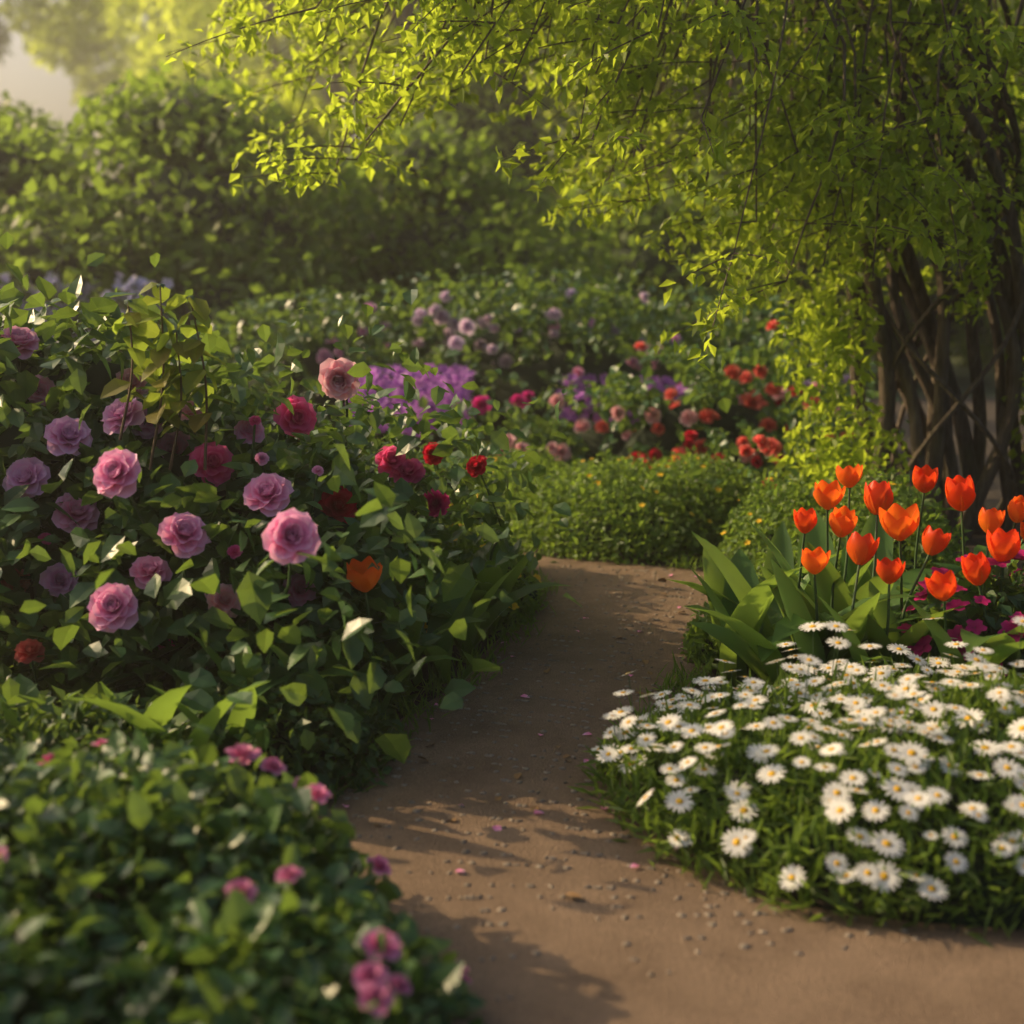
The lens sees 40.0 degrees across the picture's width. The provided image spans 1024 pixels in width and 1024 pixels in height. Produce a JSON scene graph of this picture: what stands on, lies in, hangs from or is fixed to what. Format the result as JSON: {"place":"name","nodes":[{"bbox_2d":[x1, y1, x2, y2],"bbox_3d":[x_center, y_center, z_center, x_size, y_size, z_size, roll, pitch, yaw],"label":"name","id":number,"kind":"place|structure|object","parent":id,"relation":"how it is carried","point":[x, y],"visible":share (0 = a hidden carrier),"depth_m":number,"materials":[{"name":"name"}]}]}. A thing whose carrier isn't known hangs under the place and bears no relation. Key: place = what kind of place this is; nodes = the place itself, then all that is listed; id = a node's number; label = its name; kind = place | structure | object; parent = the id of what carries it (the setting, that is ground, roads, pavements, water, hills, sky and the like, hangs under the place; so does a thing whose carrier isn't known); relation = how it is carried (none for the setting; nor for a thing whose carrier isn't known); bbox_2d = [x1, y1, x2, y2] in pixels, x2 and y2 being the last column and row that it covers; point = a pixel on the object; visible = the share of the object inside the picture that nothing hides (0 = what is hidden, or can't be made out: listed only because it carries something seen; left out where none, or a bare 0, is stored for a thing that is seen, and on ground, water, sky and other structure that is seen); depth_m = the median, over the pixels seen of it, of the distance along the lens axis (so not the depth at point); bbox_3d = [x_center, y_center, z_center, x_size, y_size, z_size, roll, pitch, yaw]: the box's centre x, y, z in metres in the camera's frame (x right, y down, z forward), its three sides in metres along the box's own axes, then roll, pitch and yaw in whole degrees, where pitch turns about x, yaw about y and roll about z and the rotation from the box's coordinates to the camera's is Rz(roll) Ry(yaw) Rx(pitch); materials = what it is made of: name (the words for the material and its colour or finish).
{"place":"outdoors","nodes":[
{"label":"outdoors","id":0,"kind":"place"},
{"bbox_2d":[0,0,1005,223],"label":"sky","id":1,"kind":"structure","parent":0,"point":[26,82],"materials":[{"name":"white"}]},
{"bbox_2d":[9,397,1023,925],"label":"bed soil","id":2,"kind":"structure","parent":0,"point":[993,497],"depth_m":5.48,"materials":[{"name":"brown soil"}]},
{"bbox_2d":[0,634,419,805],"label":"plants","id":3,"kind":"object","parent":2,"relation":"on","point":[321,755],"visible":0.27,"depth_m":3.02,"materials":[{"name":"green plant"}]},
{"bbox_2d":[0,723,486,1023],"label":"plant","id":4,"kind":"object","parent":2,"relation":"on","point":[174,892],"visible":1,"depth_m":2.00,"materials":[{"name":"green plant"}]},
{"bbox_2d":[0,232,582,763],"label":"rose shrub","id":5,"kind":"object","parent":2,"relation":"on","point":[94,444],"visible":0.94,"depth_m":3.41,"materials":[{"name":"green plant"}]},
{"bbox_2d":[98,253,573,668],"bbox_3d":[-0.462,-0.140,4.241,1.294,1.251,2.339,0,10,0],"label":"rose shrub","id":6,"kind":"object","parent":2,"relation":"on","point":[395,461],"visible":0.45,"depth_m":3.92,"materials":[{"name":"green plant"}]},
{"bbox_2d":[396,498,547,655],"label":"edging plants","id":7,"kind":"object","parent":2,"relation":"on","point":[528,601],"visible":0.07,"depth_m":4.52,"materials":[{"name":"green plant"}]},
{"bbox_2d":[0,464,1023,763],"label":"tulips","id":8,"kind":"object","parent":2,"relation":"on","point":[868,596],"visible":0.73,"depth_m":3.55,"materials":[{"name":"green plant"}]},
{"bbox_2d":[177,247,846,491],"bbox_3d":[0.025,-0.906,8.643,3.969,1.407,4.839,0,10,0],"label":"rose shrub","id":9,"kind":"object","parent":2,"relation":"on","point":[466,350],"visible":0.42,"depth_m":7.88,"materials":[{"name":"green plant"}]},
{"bbox_2d":[157,0,1023,540],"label":"garden tree","id":10,"kind":"object","parent":2,"relation":"on","point":[821,134],"visible":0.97,"depth_m":5.14,"materials":[{"name":"green plant"}]},
{"bbox_2d":[469,442,768,565],"bbox_3d":[0.446,-0.034,6.104,1.308,0.595,1.722,-4,11,-24],"label":"mound plant","id":11,"kind":"object","parent":2,"relation":"on","point":[639,512],"visible":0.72,"depth_m":5.59,"materials":[{"name":"green plant"}]},
{"bbox_2d":[426,268,911,530],"bbox_3d":[0.777,-0.670,7.135,2.507,1.252,3.290,3,10,18],"label":"red flower bush","id":12,"kind":"object","parent":2,"relation":"on","point":[701,416],"visible":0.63,"depth_m":6.71,"materials":[{"name":"green plant"}]},
{"bbox_2d":[567,616,1023,947],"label":"daisies","id":13,"kind":"object","parent":2,"relation":"on","point":[897,787],"visible":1,"depth_m":2.64,"materials":[{"name":"white plant"}]},
{"bbox_2d":[679,461,972,675],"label":"plants","id":14,"kind":"object","parent":2,"relation":"on","point":[752,545],"visible":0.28,"depth_m":4.79,"materials":[{"name":"green plant"}]},
{"bbox_2d":[897,549,1023,677],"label":"phlox plant","id":15,"kind":"object","parent":2,"relation":"on","point":[1003,613],"visible":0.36,"depth_m":3.44,"materials":[{"name":"purple plant"}]},
{"bbox_2d":[294,434,1023,1023],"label":"garden path","id":16,"kind":"structure","parent":0,"point":[582,968],"depth_m":2.51,"materials":[{"name":"brown soil"}]},
{"bbox_2d":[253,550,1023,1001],"bbox_3d":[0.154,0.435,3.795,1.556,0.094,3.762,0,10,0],"label":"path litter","id":17,"kind":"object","parent":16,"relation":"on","point":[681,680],"visible":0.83,"depth_m":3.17,"materials":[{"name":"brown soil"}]},
{"bbox_2d":[432,316,1023,927],"bbox_3d":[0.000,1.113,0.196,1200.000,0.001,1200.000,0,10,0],"label":"ground","id":18,"kind":"structure","parent":0,"point":[962,376],"depth_m":13.39,"materials":[{"name":"brown soil"}]},
{"bbox_2d":[0,0,1023,194],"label":"trees","id":19,"kind":"object","parent":18,"relation":"on","point":[182,20],"visible":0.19,"depth_m":41.38,"materials":[{"name":"green plant"}]},
{"bbox_2d":[0,3,1023,408],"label":"hedge shrubs","id":20,"kind":"object","parent":18,"relation":"on","point":[180,209],"visible":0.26,"depth_m":10.12,"materials":[{"name":"green plant"}]}
]}

